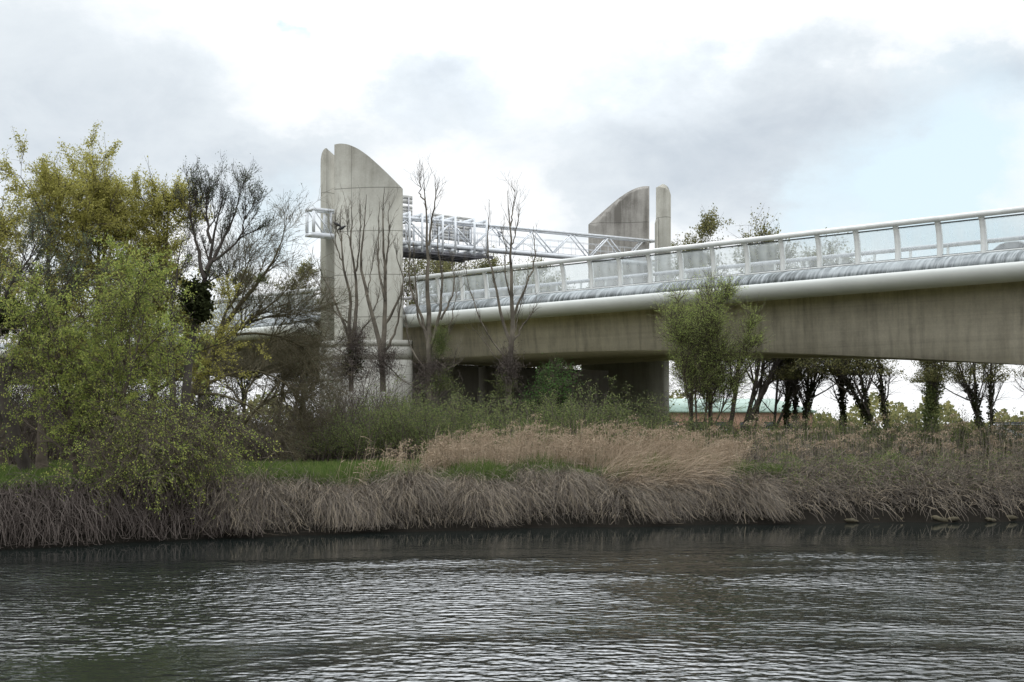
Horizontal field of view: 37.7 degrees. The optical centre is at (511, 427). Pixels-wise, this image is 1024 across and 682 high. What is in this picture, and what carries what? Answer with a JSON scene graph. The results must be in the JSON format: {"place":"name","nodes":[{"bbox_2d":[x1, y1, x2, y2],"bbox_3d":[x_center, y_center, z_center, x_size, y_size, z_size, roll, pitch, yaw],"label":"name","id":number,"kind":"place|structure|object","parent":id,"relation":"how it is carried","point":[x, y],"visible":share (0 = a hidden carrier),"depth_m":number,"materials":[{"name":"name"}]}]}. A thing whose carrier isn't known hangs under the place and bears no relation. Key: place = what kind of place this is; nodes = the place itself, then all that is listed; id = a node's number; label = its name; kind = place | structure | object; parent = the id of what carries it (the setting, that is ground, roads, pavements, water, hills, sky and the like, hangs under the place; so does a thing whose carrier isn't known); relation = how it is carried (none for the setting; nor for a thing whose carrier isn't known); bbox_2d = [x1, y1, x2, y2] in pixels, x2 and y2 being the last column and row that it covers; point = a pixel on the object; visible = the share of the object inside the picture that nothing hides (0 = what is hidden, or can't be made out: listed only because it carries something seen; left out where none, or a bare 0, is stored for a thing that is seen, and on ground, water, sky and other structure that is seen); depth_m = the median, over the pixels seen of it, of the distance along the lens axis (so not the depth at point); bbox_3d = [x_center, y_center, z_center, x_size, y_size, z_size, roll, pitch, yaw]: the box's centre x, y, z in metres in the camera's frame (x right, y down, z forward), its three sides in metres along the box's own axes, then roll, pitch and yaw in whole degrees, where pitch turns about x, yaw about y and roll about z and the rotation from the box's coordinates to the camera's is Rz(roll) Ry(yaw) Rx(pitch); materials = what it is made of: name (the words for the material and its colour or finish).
{"place":"outdoors","nodes":[
{"label":"outdoors","id":0,"kind":"place"},
{"bbox_2d":[0,521,1023,681],"bbox_3d":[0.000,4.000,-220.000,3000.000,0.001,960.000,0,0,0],"label":"water","id":1,"kind":"structure","parent":0,"point":[894,602],"depth_m":33.54,"materials":[{"name":"black liquid"}]},
{"bbox_2d":[0,431,1023,548],"bbox_3d":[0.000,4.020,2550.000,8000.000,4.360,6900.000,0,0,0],"label":"ground","id":2,"kind":"structure","parent":0,"point":[809,518],"depth_m":60.55,"materials":[{"name":"soil"}]},
{"bbox_2d":[0,178,46,466],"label":"riverside tree","id":3,"kind":"object","parent":2,"relation":"on","point":[12,210],"visible":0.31,"depth_m":69.79,"materials":[{"name":"green plant"}]},
{"bbox_2d":[0,197,119,470],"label":"leaning tree","id":4,"kind":"object","parent":2,"relation":"on","point":[25,459],"visible":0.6,"depth_m":59.90,"materials":[{"name":"green plant"}]},
{"bbox_2d":[0,127,151,470],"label":"riverside tree","id":5,"kind":"object","parent":2,"relation":"on","point":[51,185],"visible":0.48,"depth_m":65.46,"materials":[{"name":"green plant"}]},
{"bbox_2d":[6,123,169,464],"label":"riverside tree","id":6,"kind":"object","parent":2,"relation":"on","point":[111,193],"visible":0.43,"depth_m":67.92,"materials":[{"name":"green plant"}]},
{"bbox_2d":[0,221,217,476],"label":"hanging willow","id":7,"kind":"object","parent":2,"relation":"on","point":[100,375],"visible":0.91,"depth_m":56.34,"materials":[{"name":"green plant"}]},
{"bbox_2d":[2,399,247,534],"bbox_3d":[-13.550,1.837,53.565,8.376,5.725,6.836,0,0,0],"label":"hanging willow","id":8,"kind":"object","parent":2,"relation":"on","point":[98,452],"visible":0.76,"depth_m":53.09,"materials":[{"name":"green plant"}]},
{"bbox_2d":[0,338,274,463],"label":"dark undergrowth","id":9,"kind":"object","parent":2,"relation":"on","point":[23,387],"depth_m":81.36,"materials":[{"name":"green plant"}]},
{"bbox_2d":[0,443,299,548],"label":"reeds","id":10,"kind":"object","parent":2,"relation":"on","point":[46,501],"visible":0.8,"depth_m":51.92,"materials":[{"name":"brown plant"}]},
{"bbox_2d":[67,356,289,530],"bbox_3d":[-12.282,0.620,55.480,8.242,6.937,7.803,0,0,0],"label":"hanging willow","id":11,"kind":"object","parent":2,"relation":"on","point":[208,440],"visible":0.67,"depth_m":54.76,"materials":[{"name":"green plant"}]},
{"bbox_2d":[103,156,271,463],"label":"riverside tree","id":12,"kind":"object","parent":2,"relation":"on","point":[154,208],"visible":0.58,"depth_m":68.38,"materials":[{"name":"green plant"}]},
{"bbox_2d":[146,150,279,438],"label":"bare tree","id":13,"kind":"object","parent":2,"relation":"on","point":[201,305],"visible":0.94,"depth_m":66.09,"materials":[{"name":"brown plant"}]},
{"bbox_2d":[6,343,471,466],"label":"thicket","id":14,"kind":"object","parent":2,"relation":"on","point":[56,457],"visible":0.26,"depth_m":84.63,"materials":[{"name":"green plant"}]},
{"bbox_2d":[300,188,390,395],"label":"dead poplar","id":15,"kind":"object","parent":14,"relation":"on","point":[356,340],"visible":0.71,"depth_m":96.78,"materials":[{"name":"brown plant"}]},
{"bbox_2d":[356,183,426,391],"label":"dead poplar","id":16,"kind":"object","parent":14,"relation":"on","point":[382,352],"visible":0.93,"depth_m":95.97,"materials":[{"name":"brown plant"}]},
{"bbox_2d":[395,155,465,399],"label":"dead poplar","id":17,"kind":"object","parent":14,"relation":"on","point":[430,366],"visible":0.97,"depth_m":94.92,"materials":[{"name":"brown plant"}]},
{"bbox_2d":[460,172,546,406],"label":"dead poplar","id":18,"kind":"object","parent":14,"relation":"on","point":[508,368],"visible":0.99,"depth_m":91.78,"materials":[{"name":"brown plant"}]},
{"bbox_2d":[213,264,271,444],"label":"poplar tree","id":19,"kind":"object","parent":2,"relation":"on","point":[238,318],"visible":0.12,"depth_m":168.65,"materials":[{"name":"green plant"}]},
{"bbox_2d":[174,304,370,460],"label":"bare tree","id":20,"kind":"object","parent":2,"relation":"on","point":[288,374],"visible":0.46,"depth_m":81.97,"materials":[{"name":"brown plant"}]},
{"bbox_2d":[179,182,375,463],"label":"bare tree","id":21,"kind":"object","parent":2,"relation":"on","point":[287,308],"visible":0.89,"depth_m":76.83,"materials":[{"name":"brown plant"}]},
{"bbox_2d":[259,275,320,427],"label":"poplar tree","id":22,"kind":"object","parent":2,"relation":"on","point":[282,372],"visible":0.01,"depth_m":164.31,"materials":[{"name":"green plant"}]},
{"bbox_2d":[265,254,319,406],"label":"poplar tree","id":23,"kind":"object","parent":2,"relation":"on","point":[300,268],"visible":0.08,"depth_m":158.56,"materials":[{"name":"green plant"}]},
{"bbox_2d":[319,144,412,427],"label":"concrete tower","id":24,"kind":"structure","parent":2,"relation":"on","point":[348,170],"depth_m":113.13,"materials":[{"name":"grey concrete"}]},
{"bbox_2d":[0,450,785,492],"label":"grass","id":25,"kind":"structure","parent":2,"relation":"on","point":[322,469],"depth_m":61.49,"materials":[{"name":"green plant"}]},
{"bbox_2d":[403,251,484,365],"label":"poplar tree","id":26,"kind":"object","parent":2,"relation":"on","point":[446,281],"visible":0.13,"depth_m":152.09,"materials":[{"name":"green plant"}]},
{"bbox_2d":[421,242,476,299],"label":"poplar tree","id":27,"kind":"object","parent":2,"relation":"on","point":[451,271],"visible":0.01,"depth_m":159.12,"materials":[{"name":"green plant"}]},
{"bbox_2d":[468,244,508,297],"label":"poplar tree","id":28,"kind":"object","parent":2,"relation":"on","point":[494,260],"visible":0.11,"depth_m":157.48,"materials":[{"name":"green plant"}]},
{"bbox_2d":[185,440,814,536],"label":"dead reeds","id":29,"kind":"object","parent":2,"relation":"on","point":[573,487],"visible":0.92,"depth_m":59.15,"materials":[{"name":"beige plant"}]},
{"bbox_2d":[0,206,1023,432],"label":"road bridge","id":30,"kind":"structure","parent":2,"relation":"on","point":[966,307],"depth_m":92.60,"materials":[{"name":"concrete"}]},
{"bbox_2d":[993,241,1023,249],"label":"parked car","id":31,"kind":"object","parent":30,"relation":"on","point":[1013,244],"visible":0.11,"depth_m":86.55,"materials":[{"name":"paint"}]},
{"bbox_2d":[452,255,572,368],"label":"poplar tree","id":32,"kind":"object","parent":2,"relation":"on","point":[501,283],"visible":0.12,"depth_m":155.56,"materials":[{"name":"green plant"}]},
{"bbox_2d":[14,389,1023,433],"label":"distant wood","id":33,"kind":"object","parent":2,"relation":"on","point":[899,407],"visible":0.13,"depth_m":439.97,"materials":[{"name":"green plant"}]},
{"bbox_2d":[515,256,560,368],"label":"poplar tree","id":34,"kind":"object","parent":2,"relation":"on","point":[542,270],"visible":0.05,"depth_m":160.38,"materials":[{"name":"green plant"}]},
{"bbox_2d":[500,266,587,369],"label":"poplar tree","id":35,"kind":"object","parent":2,"relation":"on","point":[551,288],"visible":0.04,"depth_m":160.63,"materials":[{"name":"green plant"}]},
{"bbox_2d":[335,418,753,487],"bbox_3d":[1.632,1.025,65.258,21.326,3.174,6.726,0,0,-27],"label":"reed bed","id":36,"kind":"object","parent":2,"relation":"on","point":[465,456],"visible":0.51,"depth_m":64.71,"materials":[{"name":"brown plant"}]},
{"bbox_2d":[355,413,755,473],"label":"reed plumes","id":37,"kind":"object","parent":36,"relation":"attached to","point":[476,435],"visible":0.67,"depth_m":65.11,"materials":[{"name":"brown plant"}]},
{"bbox_2d":[515,352,584,428],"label":"elder bush","id":38,"kind":"object","parent":2,"relation":"on","point":[555,373],"visible":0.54,"depth_m":87.29,"materials":[{"name":"green plant"}]},
{"bbox_2d":[581,184,670,425],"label":"concrete tower","id":39,"kind":"structure","parent":2,"relation":"on","point":[626,214],"depth_m":137.61,"materials":[{"name":"grey concrete"}]},
{"bbox_2d":[305,207,654,265],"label":"sign gantry","id":40,"kind":"object","parent":39,"relation":"attached to","point":[474,251],"visible":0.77,"depth_m":124.23,"materials":[{"name":"white metal"}]},
{"bbox_2d":[403,195,411,237],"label":"road sign","id":41,"kind":"object","parent":40,"relation":"attached to","point":[408,201],"visible":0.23,"depth_m":121.54,"materials":[{"name":"white metal"}]},
{"bbox_2d":[432,213,471,242],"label":"road sign","id":42,"kind":"object","parent":40,"relation":"attached to","point":[461,228],"visible":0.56,"depth_m":124.84,"materials":[{"name":"white metal"}]},
{"bbox_2d":[291,370,1023,462],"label":"bushes","id":43,"kind":"object","parent":2,"relation":"on","point":[419,424],"depth_m":80.73,"materials":[{"name":"green plant"}]},
{"bbox_2d":[669,381,676,423],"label":"poplar tree","id":44,"kind":"object","parent":2,"relation":"on","point":[671,395],"visible":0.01,"depth_m":150.99,"materials":[{"name":"green plant"}]},
{"bbox_2d":[598,425,755,499],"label":"laid reeds","id":45,"kind":"object","parent":2,"relation":"on","point":[692,462],"visible":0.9,"depth_m":63.22,"materials":[{"name":"beige plant"}]},
{"bbox_2d":[652,203,733,426],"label":"poplar tree","id":46,"kind":"object","parent":2,"relation":"on","point":[707,224],"visible":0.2,"depth_m":148.27,"materials":[{"name":"green plant"}]},
{"bbox_2d":[670,236,736,429],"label":"poplar tree","id":47,"kind":"object","parent":2,"relation":"on","point":[703,263],"visible":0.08,"depth_m":147.30,"materials":[{"name":"green plant"}]},
{"bbox_2d":[647,266,772,440],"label":"green willow","id":48,"kind":"object","parent":2,"relation":"on","point":[689,333],"visible":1,"depth_m":82.98,"materials":[{"name":"green plant"}]},
{"bbox_2d":[703,203,854,439],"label":"poplar tree","id":49,"kind":"object","parent":2,"relation":"on","point":[756,254],"visible":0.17,"depth_m":145.25,"materials":[{"name":"green plant"}]},
{"bbox_2d":[745,358,819,427],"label":"poplar tree","id":50,"kind":"object","parent":2,"relation":"on","point":[781,395],"visible":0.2,"depth_m":147.15,"materials":[{"name":"green plant"}]},
{"bbox_2d":[759,267,808,440],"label":"poplar tree","id":51,"kind":"object","parent":2,"relation":"on","point":[788,400],"visible":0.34,"depth_m":146.91,"materials":[{"name":"green plant"}]},
{"bbox_2d":[747,235,825,430],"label":"poplar tree","id":52,"kind":"object","parent":2,"relation":"on","point":[810,263],"visible":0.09,"depth_m":149.67,"materials":[{"name":"green plant"}]},
{"bbox_2d":[758,264,870,438],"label":"poplar tree","id":53,"kind":"object","parent":2,"relation":"on","point":[812,385],"visible":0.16,"depth_m":147.07,"materials":[{"name":"green plant"}]},
{"bbox_2d":[820,250,872,433],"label":"poplar tree","id":54,"kind":"object","parent":2,"relation":"on","point":[841,401],"visible":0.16,"depth_m":145.58,"materials":[{"name":"green plant"}]},
{"bbox_2d":[788,256,909,447],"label":"poplar tree","id":55,"kind":"object","parent":2,"relation":"on","point":[880,369],"visible":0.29,"depth_m":142.13,"materials":[{"name":"green plant"}]},
{"bbox_2d":[844,518,858,522],"bbox_3d":[14.204,3.927,63.192,0.866,0.265,0.662,1,-6,26],"label":"rock","id":56,"kind":"object","parent":2,"relation":"on","point":[850,520],"visible":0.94,"depth_m":62.95,"materials":[{"name":"grey stone"}]},
{"bbox_2d":[712,434,1023,522],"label":"brambles","id":57,"kind":"object","parent":2,"relation":"on","point":[923,480],"visible":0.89,"depth_m":64.60,"materials":[{"name":"brown plant"}]},
{"bbox_2d":[730,413,1023,468],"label":"reed stand","id":58,"kind":"object","parent":2,"relation":"on","point":[896,445],"visible":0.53,"depth_m":71.68,"materials":[{"name":"brown plant"}]},
{"bbox_2d":[736,411,1023,459],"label":"reed plumes","id":59,"kind":"object","parent":58,"relation":"attached to","point":[872,442],"visible":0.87,"depth_m":71.71,"materials":[{"name":"brown plant"}]},
{"bbox_2d":[735,447,1023,493],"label":"bramble leaves","id":60,"kind":"object","parent":2,"relation":"on","point":[875,455],"visible":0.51,"depth_m":66.31,"materials":[{"name":"green plant"}]},
{"bbox_2d":[900,360,960,439],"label":"poplar tree","id":61,"kind":"object","parent":2,"relation":"on","point":[932,381],"visible":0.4,"depth_m":139.78,"materials":[{"name":"green plant"}]},
{"bbox_2d":[931,515,947,521],"bbox_3d":[17.980,3.856,63.294,0.799,0.254,0.604,17,-7,3],"label":"rock","id":62,"kind":"object","parent":2,"relation":"on","point":[938,518],"visible":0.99,"depth_m":63.06,"materials":[{"name":"grey stone"}]},
{"bbox_2d":[948,517,958,520],"bbox_3d":[18.565,3.847,63.345,0.705,0.222,0.492,-3,-3,-23],"label":"rock","id":63,"kind":"object","parent":2,"relation":"on","point":[954,518],"visible":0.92,"depth_m":63.16,"materials":[{"name":"grey stone"}]},
{"bbox_2d":[908,362,1021,438],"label":"poplar tree","id":64,"kind":"object","parent":2,"relation":"on","point":[959,377],"visible":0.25,"depth_m":139.31,"materials":[{"name":"green plant"}]},
{"bbox_2d":[1006,515,1017,519],"bbox_3d":[21.219,3.848,64.279,0.792,0.256,0.602,1,-4,-17],"label":"rock","id":65,"kind":"object","parent":2,"relation":"on","point":[1012,517],"visible":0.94,"depth_m":64.09,"materials":[{"name":"grey stone"}]},
{"bbox_2d":[1003,365,1023,398],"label":"poplar tree","id":66,"kind":"object","parent":2,"relation":"on","point":[1018,377],"visible":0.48,"depth_m":133.86,"materials":[{"name":"green plant"}]},
{"bbox_2d":[0,0,1023,427],"label":"sky","id":67,"kind":"structure","parent":0,"point":[820,114],"materials":[{"name":"white"}]},
{"bbox_2d":[669,399,816,438],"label":"warehouse","id":68,"kind":"structure","parent":0,"point":[676,408],"depth_m":225.00,"materials":[{"name":"orange brick"}]},
{"bbox_2d":[989,422,1023,438],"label":"white van","id":69,"kind":"object","parent":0,"point":[1007,423],"visible":0.06,"depth_m":148.96,"materials":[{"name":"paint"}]}
]}

